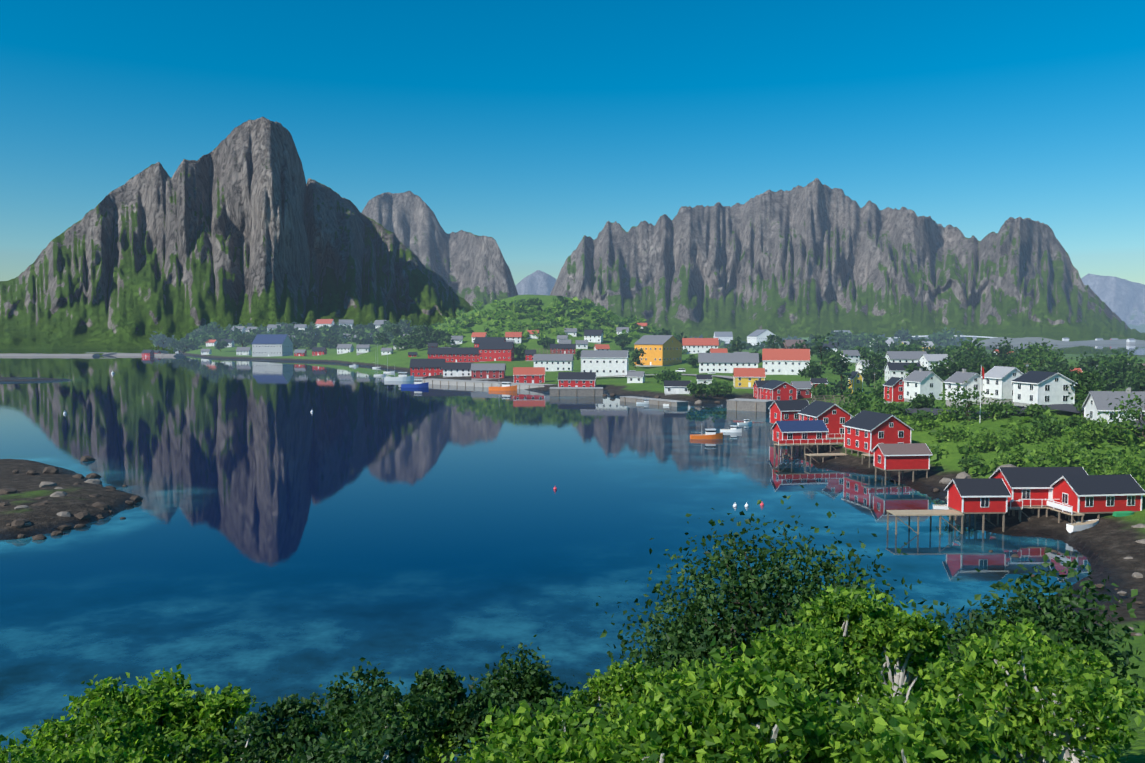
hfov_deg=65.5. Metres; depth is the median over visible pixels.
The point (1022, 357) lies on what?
tree
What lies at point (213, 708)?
bush
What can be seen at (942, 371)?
tree
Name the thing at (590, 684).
bush
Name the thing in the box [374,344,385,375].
boat
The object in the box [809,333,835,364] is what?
tree
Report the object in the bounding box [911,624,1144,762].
bush
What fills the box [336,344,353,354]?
house
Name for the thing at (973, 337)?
bridge
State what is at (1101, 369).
tree
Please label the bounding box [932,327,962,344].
tree
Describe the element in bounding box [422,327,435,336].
tree
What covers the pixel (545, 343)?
tree
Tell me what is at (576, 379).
house
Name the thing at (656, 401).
quay
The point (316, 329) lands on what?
tree
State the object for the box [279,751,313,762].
bush
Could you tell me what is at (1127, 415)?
tree
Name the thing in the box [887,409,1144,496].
bushes
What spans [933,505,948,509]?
boat
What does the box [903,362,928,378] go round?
tree
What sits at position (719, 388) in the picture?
tree
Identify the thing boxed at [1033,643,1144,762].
bush
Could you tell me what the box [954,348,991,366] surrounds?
tree
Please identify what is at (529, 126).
sky
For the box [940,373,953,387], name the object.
tree
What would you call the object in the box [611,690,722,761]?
bush
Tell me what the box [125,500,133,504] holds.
rock
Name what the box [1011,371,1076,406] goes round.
house
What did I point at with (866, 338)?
tree
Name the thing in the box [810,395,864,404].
fish rack
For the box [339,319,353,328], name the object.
house
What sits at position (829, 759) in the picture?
bush
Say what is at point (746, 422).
boat
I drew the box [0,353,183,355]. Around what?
breakwater
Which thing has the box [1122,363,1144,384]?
tree
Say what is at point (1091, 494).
cabin
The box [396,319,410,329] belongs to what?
tree
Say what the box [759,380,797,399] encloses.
house
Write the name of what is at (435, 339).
tree
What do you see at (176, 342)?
tree
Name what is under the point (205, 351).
house
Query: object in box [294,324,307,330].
house
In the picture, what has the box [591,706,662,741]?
bush
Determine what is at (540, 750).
bush
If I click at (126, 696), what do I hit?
bush
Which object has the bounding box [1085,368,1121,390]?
tree
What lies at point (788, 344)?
house
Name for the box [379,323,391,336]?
tree
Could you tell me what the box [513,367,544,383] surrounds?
house
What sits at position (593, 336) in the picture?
house
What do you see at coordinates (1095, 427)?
bush
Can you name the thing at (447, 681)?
bush
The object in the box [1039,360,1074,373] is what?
tree
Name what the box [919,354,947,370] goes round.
house
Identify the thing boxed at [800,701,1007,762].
bush
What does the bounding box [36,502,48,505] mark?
rock
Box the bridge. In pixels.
[888,335,996,341]
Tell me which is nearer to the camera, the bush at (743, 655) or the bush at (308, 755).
the bush at (308, 755)
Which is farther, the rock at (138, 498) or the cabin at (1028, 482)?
the rock at (138, 498)
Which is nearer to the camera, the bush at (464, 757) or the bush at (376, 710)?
the bush at (464, 757)
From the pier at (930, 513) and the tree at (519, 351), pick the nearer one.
the pier at (930, 513)
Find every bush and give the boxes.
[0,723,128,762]
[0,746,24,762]
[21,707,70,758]
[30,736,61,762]
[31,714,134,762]
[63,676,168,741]
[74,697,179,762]
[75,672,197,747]
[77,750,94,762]
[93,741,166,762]
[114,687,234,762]
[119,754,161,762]
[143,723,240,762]
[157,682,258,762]
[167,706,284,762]
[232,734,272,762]
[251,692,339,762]
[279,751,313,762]
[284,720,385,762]
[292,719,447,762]
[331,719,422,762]
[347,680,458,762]
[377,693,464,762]
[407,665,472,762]
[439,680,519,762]
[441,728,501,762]
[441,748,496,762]
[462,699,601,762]
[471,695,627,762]
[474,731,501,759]
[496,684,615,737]
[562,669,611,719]
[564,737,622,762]
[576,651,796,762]
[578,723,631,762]
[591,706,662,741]
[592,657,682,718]
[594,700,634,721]
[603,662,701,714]
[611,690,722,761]
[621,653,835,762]
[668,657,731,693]
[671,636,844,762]
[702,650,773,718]
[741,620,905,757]
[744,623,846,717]
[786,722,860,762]
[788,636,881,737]
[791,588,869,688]
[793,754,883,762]
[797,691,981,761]
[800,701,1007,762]
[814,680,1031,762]
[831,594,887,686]
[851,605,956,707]
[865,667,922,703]
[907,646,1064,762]
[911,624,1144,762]
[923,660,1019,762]
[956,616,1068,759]
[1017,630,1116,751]
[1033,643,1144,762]
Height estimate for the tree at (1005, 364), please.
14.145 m
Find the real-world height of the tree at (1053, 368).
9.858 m
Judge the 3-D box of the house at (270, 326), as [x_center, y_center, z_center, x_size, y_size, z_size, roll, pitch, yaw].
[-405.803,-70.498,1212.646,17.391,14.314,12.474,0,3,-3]
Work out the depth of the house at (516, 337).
697.46 m
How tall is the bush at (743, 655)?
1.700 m
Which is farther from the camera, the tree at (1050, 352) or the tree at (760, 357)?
the tree at (760, 357)
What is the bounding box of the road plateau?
[905,404,1144,428]
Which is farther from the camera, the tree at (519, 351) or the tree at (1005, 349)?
the tree at (519, 351)
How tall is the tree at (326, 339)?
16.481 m
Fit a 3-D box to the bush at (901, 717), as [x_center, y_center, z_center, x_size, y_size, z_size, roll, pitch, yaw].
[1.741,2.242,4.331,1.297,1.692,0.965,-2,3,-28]
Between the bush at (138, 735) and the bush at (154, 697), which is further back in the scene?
the bush at (154, 697)
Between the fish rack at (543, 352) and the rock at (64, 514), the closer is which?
the rock at (64, 514)
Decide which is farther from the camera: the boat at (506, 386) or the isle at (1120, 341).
the isle at (1120, 341)
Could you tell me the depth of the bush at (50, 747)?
7.36 m
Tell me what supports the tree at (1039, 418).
on the terrain
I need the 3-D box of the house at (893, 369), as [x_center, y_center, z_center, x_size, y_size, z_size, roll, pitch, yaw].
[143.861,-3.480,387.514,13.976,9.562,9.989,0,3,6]
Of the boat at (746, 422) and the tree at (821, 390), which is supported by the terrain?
the tree at (821, 390)
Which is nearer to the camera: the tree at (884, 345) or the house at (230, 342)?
the tree at (884, 345)
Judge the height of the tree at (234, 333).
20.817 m
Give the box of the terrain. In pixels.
[0,295,1144,762]
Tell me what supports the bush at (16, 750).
on the terrain
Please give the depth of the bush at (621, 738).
5.11 m
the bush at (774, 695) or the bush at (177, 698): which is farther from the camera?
the bush at (177, 698)
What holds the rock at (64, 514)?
on the terrain
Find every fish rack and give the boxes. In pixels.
[531,349,560,353]
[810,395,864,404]
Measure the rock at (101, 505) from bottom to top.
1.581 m
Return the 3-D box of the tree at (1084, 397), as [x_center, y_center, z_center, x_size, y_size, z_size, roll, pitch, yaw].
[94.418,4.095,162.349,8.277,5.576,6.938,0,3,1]
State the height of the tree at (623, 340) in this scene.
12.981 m
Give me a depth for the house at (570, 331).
715.98 m
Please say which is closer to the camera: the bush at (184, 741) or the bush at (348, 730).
the bush at (184, 741)
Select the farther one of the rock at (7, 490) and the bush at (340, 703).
the rock at (7, 490)
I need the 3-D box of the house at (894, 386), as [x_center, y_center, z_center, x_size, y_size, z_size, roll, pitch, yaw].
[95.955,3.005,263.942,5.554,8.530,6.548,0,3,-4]
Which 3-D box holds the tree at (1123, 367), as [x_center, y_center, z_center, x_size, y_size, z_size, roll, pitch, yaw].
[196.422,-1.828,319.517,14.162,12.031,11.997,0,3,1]
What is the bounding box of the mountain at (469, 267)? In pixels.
[361,191,517,308]
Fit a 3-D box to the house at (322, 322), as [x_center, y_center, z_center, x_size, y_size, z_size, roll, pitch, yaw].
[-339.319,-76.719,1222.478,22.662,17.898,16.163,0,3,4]
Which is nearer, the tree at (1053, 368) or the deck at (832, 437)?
the deck at (832, 437)
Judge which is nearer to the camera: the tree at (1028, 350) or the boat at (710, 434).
the boat at (710, 434)
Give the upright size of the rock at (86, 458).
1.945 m
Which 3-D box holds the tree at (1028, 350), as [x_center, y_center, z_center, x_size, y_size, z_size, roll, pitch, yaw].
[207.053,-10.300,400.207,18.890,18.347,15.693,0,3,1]
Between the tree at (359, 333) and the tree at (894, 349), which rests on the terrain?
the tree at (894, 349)
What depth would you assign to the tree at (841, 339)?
1254.25 m
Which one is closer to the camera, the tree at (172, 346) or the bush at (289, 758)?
the bush at (289, 758)
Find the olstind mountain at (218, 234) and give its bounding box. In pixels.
[0,117,309,348]
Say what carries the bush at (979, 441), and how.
on the terrain
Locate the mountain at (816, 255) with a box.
[550,178,1144,341]
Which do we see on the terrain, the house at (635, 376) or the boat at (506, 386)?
the house at (635, 376)
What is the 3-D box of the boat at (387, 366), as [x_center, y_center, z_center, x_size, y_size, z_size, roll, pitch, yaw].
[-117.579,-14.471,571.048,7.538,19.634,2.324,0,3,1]
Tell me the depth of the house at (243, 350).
917.62 m
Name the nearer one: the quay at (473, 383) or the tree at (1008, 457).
the tree at (1008, 457)
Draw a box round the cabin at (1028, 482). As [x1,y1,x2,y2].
[989,467,1087,515]
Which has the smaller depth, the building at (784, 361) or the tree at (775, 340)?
the building at (784, 361)
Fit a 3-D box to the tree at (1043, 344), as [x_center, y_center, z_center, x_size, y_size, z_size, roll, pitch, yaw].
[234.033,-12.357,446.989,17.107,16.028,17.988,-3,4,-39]
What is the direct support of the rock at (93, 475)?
on the terrain
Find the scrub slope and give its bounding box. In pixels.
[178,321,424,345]
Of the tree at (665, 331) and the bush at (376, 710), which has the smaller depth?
the bush at (376, 710)
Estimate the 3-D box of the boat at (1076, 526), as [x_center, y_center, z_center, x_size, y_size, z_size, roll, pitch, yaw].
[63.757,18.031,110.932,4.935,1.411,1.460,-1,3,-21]
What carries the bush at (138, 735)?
on the terrain
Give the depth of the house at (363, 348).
761.59 m
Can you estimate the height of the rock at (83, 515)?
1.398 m
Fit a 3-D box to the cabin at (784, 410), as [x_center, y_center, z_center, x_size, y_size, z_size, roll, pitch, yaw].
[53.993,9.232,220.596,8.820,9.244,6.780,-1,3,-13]
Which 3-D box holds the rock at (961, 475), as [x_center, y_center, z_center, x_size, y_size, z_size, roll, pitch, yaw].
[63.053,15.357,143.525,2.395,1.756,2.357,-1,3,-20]
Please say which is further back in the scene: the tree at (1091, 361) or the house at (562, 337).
the house at (562, 337)
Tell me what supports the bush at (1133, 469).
on the terrain
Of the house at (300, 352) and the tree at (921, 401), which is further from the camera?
the house at (300, 352)
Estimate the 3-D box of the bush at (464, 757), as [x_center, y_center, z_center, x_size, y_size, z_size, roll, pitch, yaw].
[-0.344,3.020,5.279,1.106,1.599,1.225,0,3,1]
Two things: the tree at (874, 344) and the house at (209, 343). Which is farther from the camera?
the house at (209, 343)
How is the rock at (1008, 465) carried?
on the terrain
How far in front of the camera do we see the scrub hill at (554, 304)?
759.22 m
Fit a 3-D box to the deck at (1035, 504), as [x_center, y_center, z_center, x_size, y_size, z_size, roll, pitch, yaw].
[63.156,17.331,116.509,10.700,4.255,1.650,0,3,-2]
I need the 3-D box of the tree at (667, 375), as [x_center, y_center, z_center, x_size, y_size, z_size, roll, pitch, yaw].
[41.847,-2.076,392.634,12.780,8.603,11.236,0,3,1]
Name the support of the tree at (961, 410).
on the terrain
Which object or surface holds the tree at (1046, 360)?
on the terrain
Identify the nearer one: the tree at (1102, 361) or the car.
the tree at (1102, 361)
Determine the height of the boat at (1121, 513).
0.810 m
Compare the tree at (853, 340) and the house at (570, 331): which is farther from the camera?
the tree at (853, 340)
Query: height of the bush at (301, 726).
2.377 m
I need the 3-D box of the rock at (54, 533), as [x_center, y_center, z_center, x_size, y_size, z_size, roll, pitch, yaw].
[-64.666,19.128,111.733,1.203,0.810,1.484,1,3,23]
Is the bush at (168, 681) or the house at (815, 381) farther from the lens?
the house at (815, 381)
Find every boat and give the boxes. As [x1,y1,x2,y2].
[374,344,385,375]
[383,351,393,372]
[384,370,413,380]
[401,379,428,387]
[489,382,516,390]
[636,399,648,403]
[690,429,722,438]
[720,425,741,431]
[737,419,751,424]
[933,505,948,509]
[1066,519,1098,532]
[1113,511,1133,516]
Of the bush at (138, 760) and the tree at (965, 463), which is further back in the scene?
the tree at (965, 463)
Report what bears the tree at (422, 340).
on the terrain
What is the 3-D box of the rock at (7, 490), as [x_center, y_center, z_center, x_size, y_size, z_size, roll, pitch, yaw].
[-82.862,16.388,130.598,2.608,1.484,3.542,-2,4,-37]
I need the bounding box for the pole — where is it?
[980,365,983,414]
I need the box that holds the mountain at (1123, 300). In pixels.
[1081,274,1144,332]
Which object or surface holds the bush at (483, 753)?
on the terrain
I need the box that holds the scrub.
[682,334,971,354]
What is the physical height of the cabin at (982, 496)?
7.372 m
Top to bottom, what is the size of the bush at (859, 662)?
1.853 m
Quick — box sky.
[0,0,1144,285]
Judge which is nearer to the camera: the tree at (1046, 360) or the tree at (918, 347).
the tree at (1046, 360)
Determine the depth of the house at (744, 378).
362.08 m
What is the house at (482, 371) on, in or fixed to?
on the terrain
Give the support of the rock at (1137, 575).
on the terrain
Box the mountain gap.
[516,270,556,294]
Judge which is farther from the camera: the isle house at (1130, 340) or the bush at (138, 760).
the isle house at (1130, 340)
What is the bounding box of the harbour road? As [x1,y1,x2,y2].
[596,374,732,378]
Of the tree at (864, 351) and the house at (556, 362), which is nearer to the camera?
the house at (556, 362)
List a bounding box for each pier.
[805,453,847,464]
[886,510,963,534]
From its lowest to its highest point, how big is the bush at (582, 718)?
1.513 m
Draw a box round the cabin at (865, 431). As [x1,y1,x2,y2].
[842,410,913,461]
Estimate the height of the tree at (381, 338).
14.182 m
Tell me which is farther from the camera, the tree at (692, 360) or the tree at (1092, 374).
the tree at (692, 360)
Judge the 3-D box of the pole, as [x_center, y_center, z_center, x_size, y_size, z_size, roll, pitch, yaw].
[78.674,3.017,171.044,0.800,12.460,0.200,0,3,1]
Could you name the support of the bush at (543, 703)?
on the terrain
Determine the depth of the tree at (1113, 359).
386.54 m
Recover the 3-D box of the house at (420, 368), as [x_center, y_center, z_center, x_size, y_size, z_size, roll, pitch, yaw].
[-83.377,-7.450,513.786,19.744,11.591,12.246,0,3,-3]
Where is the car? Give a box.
[676,368,684,371]
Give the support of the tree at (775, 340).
on the terrain
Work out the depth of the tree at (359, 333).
1076.11 m
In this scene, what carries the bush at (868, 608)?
on the terrain
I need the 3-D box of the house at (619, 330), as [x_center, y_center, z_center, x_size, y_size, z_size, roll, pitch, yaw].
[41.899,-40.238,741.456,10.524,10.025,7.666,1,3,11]
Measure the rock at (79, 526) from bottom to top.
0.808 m
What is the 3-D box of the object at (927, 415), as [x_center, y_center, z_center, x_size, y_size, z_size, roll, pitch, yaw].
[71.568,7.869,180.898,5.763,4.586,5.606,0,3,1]
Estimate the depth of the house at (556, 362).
504.15 m
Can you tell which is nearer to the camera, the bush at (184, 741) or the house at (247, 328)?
the bush at (184, 741)
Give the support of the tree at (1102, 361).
on the terrain
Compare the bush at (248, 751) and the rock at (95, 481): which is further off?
the rock at (95, 481)
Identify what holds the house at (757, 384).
on the terrain
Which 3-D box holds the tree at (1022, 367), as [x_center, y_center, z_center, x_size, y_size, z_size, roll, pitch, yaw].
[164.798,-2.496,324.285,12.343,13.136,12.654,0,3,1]
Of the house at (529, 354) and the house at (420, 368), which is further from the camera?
the house at (529, 354)
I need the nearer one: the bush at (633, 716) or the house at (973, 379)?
the bush at (633, 716)
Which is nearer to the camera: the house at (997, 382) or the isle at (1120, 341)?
the house at (997, 382)
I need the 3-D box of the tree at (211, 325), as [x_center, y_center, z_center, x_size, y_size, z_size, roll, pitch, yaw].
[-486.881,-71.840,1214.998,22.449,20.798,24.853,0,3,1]
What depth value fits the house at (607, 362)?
448.83 m
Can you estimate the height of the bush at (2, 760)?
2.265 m
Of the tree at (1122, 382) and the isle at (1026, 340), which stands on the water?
the isle at (1026, 340)
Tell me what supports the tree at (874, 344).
on the terrain
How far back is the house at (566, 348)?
660.38 m
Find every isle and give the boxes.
[972,337,1086,344]
[1069,339,1144,343]
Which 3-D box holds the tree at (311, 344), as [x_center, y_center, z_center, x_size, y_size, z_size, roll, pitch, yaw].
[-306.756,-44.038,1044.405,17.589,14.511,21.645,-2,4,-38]
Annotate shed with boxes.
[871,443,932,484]
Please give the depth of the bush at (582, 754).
5.04 m
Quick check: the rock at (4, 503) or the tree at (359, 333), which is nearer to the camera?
the rock at (4, 503)
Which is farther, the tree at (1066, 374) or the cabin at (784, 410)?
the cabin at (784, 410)
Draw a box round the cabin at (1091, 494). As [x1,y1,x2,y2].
[1050,474,1144,521]
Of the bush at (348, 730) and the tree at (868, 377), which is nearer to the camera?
the bush at (348, 730)
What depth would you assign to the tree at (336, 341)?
1041.55 m
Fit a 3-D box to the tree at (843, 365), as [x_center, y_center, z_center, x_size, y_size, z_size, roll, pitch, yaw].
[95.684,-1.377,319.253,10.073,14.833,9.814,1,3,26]
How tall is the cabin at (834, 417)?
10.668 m
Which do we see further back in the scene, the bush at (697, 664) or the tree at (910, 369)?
the tree at (910, 369)
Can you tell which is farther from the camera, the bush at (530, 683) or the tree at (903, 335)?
the tree at (903, 335)
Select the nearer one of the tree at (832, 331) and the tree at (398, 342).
the tree at (398, 342)
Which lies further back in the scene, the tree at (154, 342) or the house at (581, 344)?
the tree at (154, 342)
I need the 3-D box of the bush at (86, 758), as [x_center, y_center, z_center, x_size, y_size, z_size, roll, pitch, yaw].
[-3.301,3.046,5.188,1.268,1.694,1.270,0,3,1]
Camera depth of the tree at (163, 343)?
1456.63 m
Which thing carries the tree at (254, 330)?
on the terrain
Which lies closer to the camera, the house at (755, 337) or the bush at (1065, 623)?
the bush at (1065, 623)
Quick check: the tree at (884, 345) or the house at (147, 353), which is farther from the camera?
the house at (147, 353)
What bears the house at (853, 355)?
on the terrain
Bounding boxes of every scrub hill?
[395,297,675,339]
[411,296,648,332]
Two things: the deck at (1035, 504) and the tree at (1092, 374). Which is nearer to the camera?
the deck at (1035, 504)
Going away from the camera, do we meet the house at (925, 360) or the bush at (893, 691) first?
the bush at (893, 691)
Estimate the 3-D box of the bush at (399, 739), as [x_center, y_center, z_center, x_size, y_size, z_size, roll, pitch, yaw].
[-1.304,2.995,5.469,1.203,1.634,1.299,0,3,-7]
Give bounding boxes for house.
[141,350,154,356]
[200,349,211,354]
[205,340,217,346]
[221,339,234,346]
[231,326,245,333]
[236,347,251,354]
[246,327,258,332]
[251,334,292,356]
[267,324,280,331]
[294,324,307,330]
[294,349,306,355]
[312,347,326,355]
[315,319,334,327]
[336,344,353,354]
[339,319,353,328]
[356,344,370,354]
[375,321,383,328]
[381,348,393,355]
[408,352,417,356]
[409,359,445,377]
[427,343,437,346]
[427,347,480,362]
[442,363,470,377]
[450,336,462,344]
[470,363,505,379]
[471,332,486,342]
[474,337,505,346]
[478,342,514,361]
[505,332,521,343]
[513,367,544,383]
[525,350,535,360]
[527,330,538,338]
[533,354,573,370]
[550,344,575,353]
[557,335,568,342]
[558,339,571,343]
[558,372,595,386]
[564,328,576,336]
[575,340,587,348]
[580,350,628,376]
[583,330,603,343]
[593,344,609,349]
[616,327,629,334]
[626,371,644,382]
[634,335,681,366]
[637,323,647,328]
[664,380,690,395]
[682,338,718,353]
[696,374,712,384]
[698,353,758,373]
[709,348,727,352]
[713,332,732,343]
[733,368,765,388]
[747,329,774,345]
[753,380,777,398]
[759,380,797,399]
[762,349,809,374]
[782,340,805,348]
[790,381,811,398]
[810,378,827,385]
[820,343,837,351]
[840,350,860,362]
[848,371,863,393]
[855,360,876,373]
[869,339,893,350]
[883,377,903,402]
[884,362,920,380]
[885,351,926,362]
[899,341,935,350]
[902,368,943,401]
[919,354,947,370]
[943,368,983,407]
[981,366,1023,404]
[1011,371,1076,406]
[1082,387,1144,428]
[1126,338,1134,343]
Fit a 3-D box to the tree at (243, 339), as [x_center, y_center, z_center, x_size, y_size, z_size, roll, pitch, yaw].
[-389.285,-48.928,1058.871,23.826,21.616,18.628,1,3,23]
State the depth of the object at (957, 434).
165.59 m
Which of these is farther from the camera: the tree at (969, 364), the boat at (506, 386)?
the boat at (506, 386)
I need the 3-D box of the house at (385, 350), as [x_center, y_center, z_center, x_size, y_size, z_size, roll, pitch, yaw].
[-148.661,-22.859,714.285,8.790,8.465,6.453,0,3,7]
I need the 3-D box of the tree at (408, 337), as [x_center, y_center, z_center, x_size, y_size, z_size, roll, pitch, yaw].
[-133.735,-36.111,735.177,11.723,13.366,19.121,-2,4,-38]
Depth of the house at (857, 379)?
324.84 m
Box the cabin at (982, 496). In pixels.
[944,478,1010,532]
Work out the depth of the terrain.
150.01 m
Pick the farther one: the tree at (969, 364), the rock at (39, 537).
the tree at (969, 364)
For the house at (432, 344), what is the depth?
692.05 m
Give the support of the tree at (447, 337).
on the terrain
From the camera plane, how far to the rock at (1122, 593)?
82.45 m
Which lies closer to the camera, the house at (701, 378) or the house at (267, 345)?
the house at (701, 378)
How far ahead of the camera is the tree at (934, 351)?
580.62 m
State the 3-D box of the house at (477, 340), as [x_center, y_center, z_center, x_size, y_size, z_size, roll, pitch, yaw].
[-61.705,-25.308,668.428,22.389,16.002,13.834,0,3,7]
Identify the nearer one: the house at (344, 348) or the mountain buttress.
the house at (344, 348)
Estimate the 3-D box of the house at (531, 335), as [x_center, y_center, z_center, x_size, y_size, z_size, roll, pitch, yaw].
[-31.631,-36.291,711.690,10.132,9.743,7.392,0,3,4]
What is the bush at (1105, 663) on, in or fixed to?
on the terrain
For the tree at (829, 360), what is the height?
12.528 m
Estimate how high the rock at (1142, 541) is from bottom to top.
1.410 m
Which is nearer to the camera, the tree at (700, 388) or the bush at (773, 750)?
the bush at (773, 750)
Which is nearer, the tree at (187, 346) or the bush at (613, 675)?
the bush at (613, 675)
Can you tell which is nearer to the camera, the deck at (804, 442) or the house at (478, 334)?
the deck at (804, 442)
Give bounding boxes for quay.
[422,378,556,388]
[549,387,602,395]
[620,396,688,406]
[727,398,773,411]
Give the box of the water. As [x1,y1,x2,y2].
[0,341,1144,760]
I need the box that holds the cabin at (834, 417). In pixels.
[798,400,852,439]
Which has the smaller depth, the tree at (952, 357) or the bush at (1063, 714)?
the bush at (1063, 714)
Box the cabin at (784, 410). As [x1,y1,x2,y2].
[768,400,808,434]
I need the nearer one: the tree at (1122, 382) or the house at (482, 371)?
the tree at (1122, 382)
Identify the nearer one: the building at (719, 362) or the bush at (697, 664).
the bush at (697, 664)
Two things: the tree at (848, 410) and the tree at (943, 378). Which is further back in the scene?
the tree at (943, 378)
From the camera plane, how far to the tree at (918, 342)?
850.00 m
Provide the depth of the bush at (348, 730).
11.05 m
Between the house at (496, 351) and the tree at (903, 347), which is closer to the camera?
the tree at (903, 347)
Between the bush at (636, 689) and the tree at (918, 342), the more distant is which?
the tree at (918, 342)
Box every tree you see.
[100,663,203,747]
[149,331,162,348]
[151,334,173,348]
[167,339,183,352]
[171,340,185,352]
[175,340,201,351]
[184,338,199,348]
[200,333,211,344]
[207,321,223,332]
[214,339,228,349]
[226,330,241,338]
[234,331,252,346]
[245,331,256,339]
[247,328,258,334]
[292,338,302,349]
[295,331,310,339]
[302,339,317,348]
[308,331,322,338]
[309,326,321,334]
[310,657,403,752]
[319,325,335,335]
[321,335,333,348]
[328,336,341,347]
[352,335,368,343]
[355,331,370,343]
[357,332,372,343]
[373,332,390,347]
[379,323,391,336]
[385,325,403,336]
[394,337,412,350]
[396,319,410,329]
[403,330,420,339]
[403,338,414,346]
[407,337,426,348]
[412,340,423,348]
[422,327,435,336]
[423,333,437,342]
[431,329,448,340]
[438,330,454,346]
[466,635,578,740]
[514,343,527,357]
[537,337,555,349]
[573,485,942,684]
[574,349,581,359]
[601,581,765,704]
[613,333,631,348]
[629,347,645,367]
[653,328,671,334]
[653,367,681,383]
[676,332,686,342]
[686,354,697,366]
[686,381,711,398]
[706,379,732,396]
[727,336,745,351]
[751,350,762,363]
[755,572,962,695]
[757,334,785,348]
[789,340,814,355]
[797,359,825,378]
[808,332,820,346]
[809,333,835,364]
[809,383,831,398]
[817,350,850,372]
[827,330,840,342]
[829,331,848,348]
[829,357,853,396]
[834,330,851,347]
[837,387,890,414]
[838,403,859,417]
[846,334,861,347]
[852,345,872,359]
[858,332,873,346]
[859,364,883,386]
[861,351,888,371]
[866,334,887,351]
[870,398,912,414]
[871,380,883,401]
[875,342,896,354]
[880,346,900,352]
[891,327,912,341]
[894,414,912,420]
[897,343,917,350]
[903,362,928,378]
[904,338,928,350]
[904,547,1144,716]
[907,393,939,408]
[909,343,922,350]
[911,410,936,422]
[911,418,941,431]
[923,344,943,353]
[928,329,953,345]
[929,365,953,376]
[930,380,1000,422]
[931,356,970,376]
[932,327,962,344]
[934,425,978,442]
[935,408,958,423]
[939,346,977,364]
[940,345,961,353]
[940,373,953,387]
[948,338,991,360]
[953,361,987,374]
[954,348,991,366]
[958,454,985,470]
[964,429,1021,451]
[969,354,999,375]
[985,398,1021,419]
[986,354,1023,372]
[988,336,1021,361]
[994,450,1025,466]
[1000,355,1043,373]
[1003,353,1039,364]
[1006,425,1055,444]
[1011,338,1054,362]
[1011,357,1038,372]
[1018,341,1072,367]
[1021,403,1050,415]
[1024,341,1058,357]
[1025,353,1056,368]
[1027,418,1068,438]
[1030,414,1057,423]
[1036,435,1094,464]
[1038,365,1066,372]
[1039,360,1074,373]
[1051,370,1078,377]
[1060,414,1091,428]
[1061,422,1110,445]
[1065,373,1105,401]
[1067,390,1100,415]
[1071,351,1109,371]
[1071,366,1106,391]
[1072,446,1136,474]
[1077,361,1123,390]
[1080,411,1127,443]
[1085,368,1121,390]
[1090,357,1127,371]
[1093,386,1144,440]
[1097,348,1144,363]
[1104,355,1127,360]
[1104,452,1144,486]
[1105,366,1125,390]
[1107,360,1139,390]
[1120,372,1144,390]
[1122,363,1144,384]
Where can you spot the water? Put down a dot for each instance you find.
(270, 537)
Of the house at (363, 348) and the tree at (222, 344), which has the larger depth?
the tree at (222, 344)
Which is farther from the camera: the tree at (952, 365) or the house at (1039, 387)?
the tree at (952, 365)
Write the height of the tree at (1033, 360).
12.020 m
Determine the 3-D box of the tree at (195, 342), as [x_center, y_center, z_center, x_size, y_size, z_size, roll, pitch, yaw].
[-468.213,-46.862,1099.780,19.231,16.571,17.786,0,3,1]
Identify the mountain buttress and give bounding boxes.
[303,178,473,328]
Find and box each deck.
[774,438,843,459]
[821,433,843,446]
[861,450,873,467]
[1013,499,1064,518]
[1045,499,1083,523]
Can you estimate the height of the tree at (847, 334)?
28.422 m
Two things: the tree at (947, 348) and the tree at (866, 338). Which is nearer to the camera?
the tree at (947, 348)
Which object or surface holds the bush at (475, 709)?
on the terrain
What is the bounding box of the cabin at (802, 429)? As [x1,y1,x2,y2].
[771,420,828,457]
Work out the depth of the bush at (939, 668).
6.29 m
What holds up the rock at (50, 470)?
on the terrain
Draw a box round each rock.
[0,488,16,494]
[0,502,10,505]
[11,518,29,528]
[14,505,28,508]
[17,534,26,538]
[32,534,46,539]
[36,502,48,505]
[39,482,56,486]
[43,466,58,473]
[50,491,66,496]
[51,531,62,535]
[56,511,70,516]
[57,525,69,529]
[72,474,84,478]
[74,512,90,519]
[74,524,85,527]
[80,455,94,461]
[84,479,101,484]
[85,473,101,477]
[92,502,110,508]
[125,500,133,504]
[130,495,141,501]
[939,478,950,483]
[956,472,970,478]
[994,464,1015,471]
[1117,590,1126,595]
[1131,524,1144,527]
[1132,572,1143,577]
[1135,539,1144,543]
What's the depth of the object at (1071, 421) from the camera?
155.13 m
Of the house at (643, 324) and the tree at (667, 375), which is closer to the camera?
the tree at (667, 375)
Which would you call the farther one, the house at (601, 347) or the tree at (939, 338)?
the tree at (939, 338)

